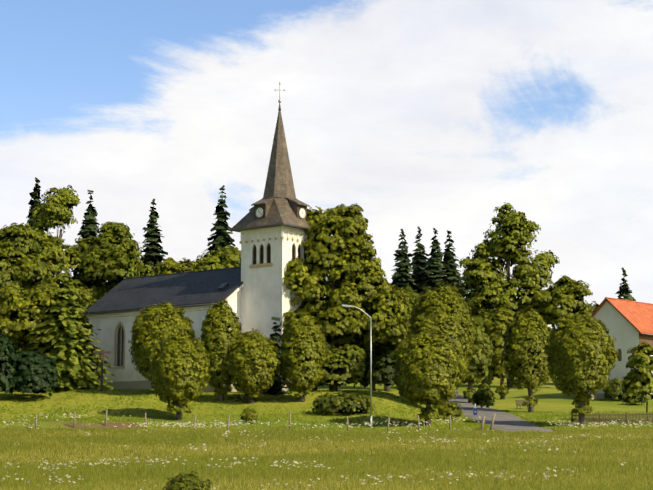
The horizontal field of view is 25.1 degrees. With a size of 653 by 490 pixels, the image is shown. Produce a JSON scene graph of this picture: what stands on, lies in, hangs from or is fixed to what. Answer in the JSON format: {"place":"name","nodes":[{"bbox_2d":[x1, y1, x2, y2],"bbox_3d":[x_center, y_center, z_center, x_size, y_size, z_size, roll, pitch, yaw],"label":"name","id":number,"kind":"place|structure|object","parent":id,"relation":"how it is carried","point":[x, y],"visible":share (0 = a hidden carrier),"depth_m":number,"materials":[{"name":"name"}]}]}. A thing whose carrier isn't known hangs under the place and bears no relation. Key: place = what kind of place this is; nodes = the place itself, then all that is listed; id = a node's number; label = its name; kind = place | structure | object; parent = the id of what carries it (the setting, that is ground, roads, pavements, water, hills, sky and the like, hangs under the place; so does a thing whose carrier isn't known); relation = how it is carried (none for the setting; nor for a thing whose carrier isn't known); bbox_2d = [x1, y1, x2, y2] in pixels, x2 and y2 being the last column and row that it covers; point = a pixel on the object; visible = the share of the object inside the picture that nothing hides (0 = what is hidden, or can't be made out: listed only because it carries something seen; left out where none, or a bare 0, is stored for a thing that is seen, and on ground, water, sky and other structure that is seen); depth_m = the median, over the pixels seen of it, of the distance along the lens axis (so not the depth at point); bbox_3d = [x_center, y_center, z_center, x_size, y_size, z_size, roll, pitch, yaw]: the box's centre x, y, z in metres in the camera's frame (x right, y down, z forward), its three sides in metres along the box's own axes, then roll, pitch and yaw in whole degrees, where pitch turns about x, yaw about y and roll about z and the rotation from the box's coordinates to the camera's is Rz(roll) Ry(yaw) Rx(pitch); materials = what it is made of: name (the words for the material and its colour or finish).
{"place":"outdoors","nodes":[
{"label":"outdoors","id":0,"kind":"place"},
{"bbox_2d":[241,229,315,374],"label":"church tower","id":1,"kind":"structure","parent":0,"point":[265,295],"depth_m":147.59,"materials":[{"name":"paint"}]},
{"bbox_2d":[0,374,652,489],"bbox_3d":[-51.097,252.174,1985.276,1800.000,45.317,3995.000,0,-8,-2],"label":"lawn","id":2,"kind":"structure","parent":0,"point":[550,396],"depth_m":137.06,"materials":[{"name":"green plant"}]},
{"bbox_2d":[0,331,17,392],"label":"bush","id":3,"kind":"object","parent":2,"relation":"on","point":[8,352],"visible":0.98,"depth_m":137.42,"materials":[{"name":"green plant"}]},
{"bbox_2d":[1,177,53,365],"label":"spruce tree","id":4,"kind":"object","parent":2,"relation":"on","point":[34,202],"depth_m":195.74,"materials":[{"name":"green plant"}]},
{"bbox_2d":[0,283,66,352],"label":"tree","id":5,"kind":"object","parent":2,"relation":"on","point":[23,308],"depth_m":149.83,"materials":[{"name":"green plant"}]},
{"bbox_2d":[7,348,60,396],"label":"bush","id":6,"kind":"object","parent":2,"relation":"on","point":[30,366],"visible":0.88,"depth_m":138.46,"materials":[{"name":"green plant"}]},
{"bbox_2d":[0,223,73,352],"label":"tree","id":7,"kind":"object","parent":2,"relation":"on","point":[20,246],"depth_m":162.48,"materials":[{"name":"green plant"}]},
{"bbox_2d":[29,185,91,308],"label":"birch tree","id":8,"kind":"object","parent":2,"relation":"on","point":[61,204],"depth_m":177.00,"materials":[{"name":"green plant"}]},
{"bbox_2d":[14,267,115,392],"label":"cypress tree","id":9,"kind":"object","parent":2,"relation":"on","point":[73,355],"depth_m":148.77,"materials":[{"name":"green plant"}]},
{"bbox_2d":[69,190,106,333],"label":"spruce tree","id":10,"kind":"object","parent":2,"relation":"on","point":[89,227],"depth_m":200.25,"materials":[{"name":"green plant"}]},
{"bbox_2d":[93,350,110,390],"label":"wooden post","id":11,"kind":"object","parent":2,"relation":"on","point":[102,352],"visible":0.9,"depth_m":144.91,"materials":[{"name":"brown wood"}]},
{"bbox_2d":[71,221,155,336],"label":"tree","id":12,"kind":"object","parent":2,"relation":"on","point":[102,262],"depth_m":177.81,"materials":[{"name":"green plant"}]},
{"bbox_2d":[140,198,167,274],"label":"spruce tree","id":13,"kind":"object","parent":2,"relation":"on","point":[152,249],"depth_m":195.24,"materials":[{"name":"green plant"}]},
{"bbox_2d":[128,299,194,394],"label":"lime tree","id":14,"kind":"object","parent":2,"relation":"on","point":[150,329],"depth_m":140.16,"materials":[{"name":"green plant"}]},
{"bbox_2d":[83,267,243,391],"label":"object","id":15,"kind":"object","parent":2,"relation":"on","point":[196,290],"visible":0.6,"depth_m":155.04,"materials":[{"name":"grey tile"}]},
{"bbox_2d":[88,285,240,381],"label":"church wall","id":16,"kind":"structure","parent":2,"relation":"on","point":[105,333],"depth_m":155.51,"materials":[{"name":"paint"}]},
{"bbox_2d":[148,331,209,419],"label":"lime tree","id":17,"kind":"object","parent":2,"relation":"on","point":[180,363],"depth_m":128.12,"materials":[{"name":"green plant"}]},
{"bbox_2d":[155,257,206,274],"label":"tree","id":18,"kind":"object","parent":2,"relation":"on","point":[169,265],"visible":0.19,"depth_m":179.81,"materials":[{"name":"green plant"}]},
{"bbox_2d":[162,470,208,489],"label":"bush","id":19,"kind":"object","parent":2,"relation":"on","point":[181,481],"visible":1,"depth_m":50.57,"materials":[{"name":"green plant"}]},
{"bbox_2d":[189,479,212,489],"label":"bush","id":20,"kind":"object","parent":2,"relation":"on","point":[208,481],"visible":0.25,"depth_m":51.30,"materials":[{"name":"green plant"}]},
{"bbox_2d":[193,245,240,270],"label":"tree","id":21,"kind":"object","parent":2,"relation":"on","point":[226,257],"visible":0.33,"depth_m":176.58,"materials":[{"name":"green plant"}]},
{"bbox_2d":[203,185,234,255],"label":"spruce tree","id":22,"kind":"object","parent":2,"relation":"on","point":[222,238],"depth_m":195.71,"materials":[{"name":"green plant"}]},
{"bbox_2d":[199,297,241,400],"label":"lime tree","id":23,"kind":"object","parent":2,"relation":"on","point":[219,336],"depth_m":138.81,"materials":[{"name":"green plant"}]},
{"bbox_2d":[240,407,258,421],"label":"bush","id":24,"kind":"object","parent":2,"relation":"on","point":[254,414],"visible":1,"depth_m":124.93,"materials":[{"name":"green plant"}]},
{"bbox_2d":[222,328,280,403],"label":"lime tree","id":25,"kind":"object","parent":2,"relation":"on","point":[251,361],"depth_m":137.28,"materials":[{"name":"green plant"}]},
{"bbox_2d":[35,409,495,431],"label":"fence posts","id":26,"kind":"object","parent":2,"relation":"on","point":[449,416],"visible":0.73,"depth_m":119.30,"materials":[{"name":"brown wood"}]},
{"bbox_2d":[230,82,317,391],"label":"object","id":27,"kind":"object","parent":2,"relation":"on","point":[278,206],"visible":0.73,"depth_m":149.13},
{"bbox_2d":[262,317,292,394],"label":"yew tree","id":28,"kind":"object","parent":2,"relation":"on","point":[278,384],"depth_m":143.66,"materials":[{"name":"green plant"}]},
{"bbox_2d":[279,310,327,401],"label":"lime tree","id":29,"kind":"object","parent":2,"relation":"on","point":[303,340],"depth_m":137.98,"materials":[{"name":"green plant"}]},
{"bbox_2d":[1,413,651,489],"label":"meadow flowers","id":30,"kind":"object","parent":2,"relation":"on","point":[342,476],"visible":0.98,"depth_m":91.78,"materials":[{"name":"white plant"}]},
{"bbox_2d":[314,344,366,386],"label":"bush","id":31,"kind":"object","parent":2,"relation":"on","point":[348,360],"visible":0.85,"depth_m":143.83,"materials":[{"name":"green plant"}]},
{"bbox_2d":[312,391,375,412],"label":"bush","id":32,"kind":"object","parent":2,"relation":"on","point":[346,402],"visible":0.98,"depth_m":131.63,"materials":[{"name":"green plant"}]},
{"bbox_2d":[279,203,408,389],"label":"tree","id":33,"kind":"object","parent":2,"relation":"on","point":[344,254],"depth_m":147.12,"materials":[{"name":"green plant"}]},
{"bbox_2d":[342,304,371,427],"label":"street lamp","id":34,"kind":"object","parent":2,"relation":"on","point":[370,365],"visible":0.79,"depth_m":124.12,"materials":[{"name":"grey metal"}]},
{"bbox_2d":[339,278,411,390],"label":"tree","id":35,"kind":"object","parent":2,"relation":"on","point":[402,296],"depth_m":149.61,"materials":[{"name":"green plant"}]},
{"bbox_2d":[342,283,413,391],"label":"tree","id":36,"kind":"object","parent":2,"relation":"on","point":[401,288],"depth_m":188.75,"materials":[{"name":"green plant"}]},
{"bbox_2d":[360,346,396,387],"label":"bush","id":37,"kind":"object","parent":2,"relation":"on","point":[383,359],"visible":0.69,"depth_m":147.16,"materials":[{"name":"green plant"}]},
{"bbox_2d":[387,286,420,393],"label":"lime tree","id":38,"kind":"object","parent":2,"relation":"on","point":[413,298],"visible":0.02,"depth_m":150.09,"materials":[{"name":"green plant"}]},
{"bbox_2d":[391,229,420,297],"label":"spruce tree","id":39,"kind":"object","parent":2,"relation":"on","point":[404,269],"depth_m":232.88,"materials":[{"name":"green plant"}]},
{"bbox_2d":[411,226,432,293],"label":"spruce tree","id":40,"kind":"object","parent":2,"relation":"on","point":[418,269],"depth_m":236.95,"materials":[{"name":"green plant"}]},
{"bbox_2d":[391,330,464,425],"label":"lime tree","id":41,"kind":"object","parent":2,"relation":"on","point":[432,370],"depth_m":123.42,"materials":[{"name":"green plant"}]},
{"bbox_2d":[420,228,448,294],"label":"spruce tree","id":42,"kind":"object","parent":2,"relation":"on","point":[435,263],"depth_m":232.91,"materials":[{"name":"green plant"}]},
{"bbox_2d":[407,280,474,411],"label":"lime tree","id":43,"kind":"object","parent":2,"relation":"on","point":[439,310],"depth_m":138.93,"materials":[{"name":"green plant"}]},
{"bbox_2d":[438,402,462,417],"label":"bush","id":44,"kind":"object","parent":2,"relation":"on","point":[451,409],"visible":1,"depth_m":131.34,"materials":[{"name":"green plant"}]},
{"bbox_2d":[441,230,464,296],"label":"spruce tree","id":45,"kind":"object","parent":2,"relation":"on","point":[452,274],"depth_m":237.13,"materials":[{"name":"green plant"}]},
{"bbox_2d":[473,404,476,421],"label":"signpost","id":46,"kind":"object","parent":2,"relation":"on","point":[475,411],"visible":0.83,"depth_m":129.83,"materials":[{"name":"blue metal"}]},
{"bbox_2d":[461,317,494,402],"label":"lime tree","id":47,"kind":"object","parent":2,"relation":"on","point":[480,362],"depth_m":161.05,"materials":[{"name":"green plant"}]},
{"bbox_2d":[471,311,491,390],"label":"lime tree","id":48,"kind":"object","parent":2,"relation":"on","point":[481,316],"depth_m":177.13,"materials":[{"name":"green plant"}]},
{"bbox_2d":[443,276,521,317],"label":"tree","id":49,"kind":"object","parent":2,"relation":"on","point":[461,288],"depth_m":221.29,"materials":[{"name":"green plant"}]},
{"bbox_2d":[470,388,495,407],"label":"bush","id":50,"kind":"object","parent":2,"relation":"on","point":[483,397],"visible":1,"depth_m":148.24,"materials":[{"name":"green plant"}]},
{"bbox_2d":[482,305,513,398],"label":"lime tree","id":51,"kind":"object","parent":2,"relation":"on","point":[498,321],"depth_m":168.46,"materials":[{"name":"green plant"}]},
{"bbox_2d":[458,202,559,386],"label":"tall ash tree","id":52,"kind":"object","parent":2,"relation":"on","point":[514,229],"depth_m":204.64,"materials":[{"name":"green plant"}]},
{"bbox_2d":[516,400,528,408],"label":"bench","id":53,"kind":"object","parent":2,"relation":"on","point":[520,403],"visible":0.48,"depth_m":150.04,"materials":[{"name":"brown wood"}]},
{"bbox_2d":[501,306,551,411],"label":"lime tree","id":54,"kind":"object","parent":2,"relation":"on","point":[527,331],"depth_m":142.26,"materials":[{"name":"green plant"}]},
{"bbox_2d":[529,275,592,328],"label":"round tree","id":55,"kind":"object","parent":2,"relation":"on","point":[563,292],"depth_m":199.36,"materials":[{"name":"green plant"}]},
{"bbox_2d":[556,301,598,326],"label":"tree","id":56,"kind":"object","parent":2,"relation":"on","point":[594,307],"depth_m":215.07,"materials":[{"name":"green plant"}]},
{"bbox_2d":[543,310,619,425],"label":"lime tree","id":57,"kind":"object","parent":2,"relation":"on","point":[579,345],"depth_m":124.08,"materials":[{"name":"green plant"}]},
{"bbox_2d":[571,411,652,423],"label":"fence pickets","id":58,"kind":"object","parent":2,"relation":"on","point":[618,420],"visible":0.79,"depth_m":126.77,"materials":[{"name":"brown wood"}]},
{"bbox_2d":[602,378,627,398],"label":"bush","id":59,"kind":"object","parent":2,"relation":"on","point":[615,388],"visible":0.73,"depth_m":164.74,"materials":[{"name":"green plant"}]},
{"bbox_2d":[588,297,652,399],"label":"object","id":60,"kind":"object","parent":2,"relation":"on","point":[637,316],"visible":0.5,"depth_m":168.85,"materials":[{"name":"orange tile"}]},
{"bbox_2d":[615,267,635,300],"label":"spruce tree","id":61,"kind":"object","parent":2,"relation":"on","point":[625,293],"depth_m":226.53,"materials":[{"name":"green plant"}]},
{"bbox_2d":[622,394,645,403],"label":"bush","id":62,"kind":"object","parent":2,"relation":"on","point":[630,400],"visible":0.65,"depth_m":158.56,"materials":[{"name":"green plant"}]},
{"bbox_2d":[622,341,652,419],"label":"young tree","id":63,"kind":"object","parent":2,"relation":"on","point":[636,382],"depth_m":128.85,"materials":[{"name":"green plant"}]},
{"bbox_2d":[0,0,652,328],"label":"sky","id":64,"kind":"structure","parent":0,"point":[428,115],"materials":[{"name":"white"}]},
{"bbox_2d":[481,375,493,386],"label":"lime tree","id":65,"kind":"object","parent":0,"point":[489,382],"depth_m":203.66,"materials":[{"name":"green plant"}]},
{"bbox_2d":[446,381,552,431],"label":"asphalt path","id":66,"kind":"structure","parent":0,"point":[503,421],"depth_m":134.44,"materials":[{"name":"grey asphalt"}]},
{"bbox_2d":[587,301,652,393],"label":"house walls","id":67,"kind":"structure","parent":0,"point":[622,329],"depth_m":167.32,"materials":[{"name":"white paint"}]}
]}

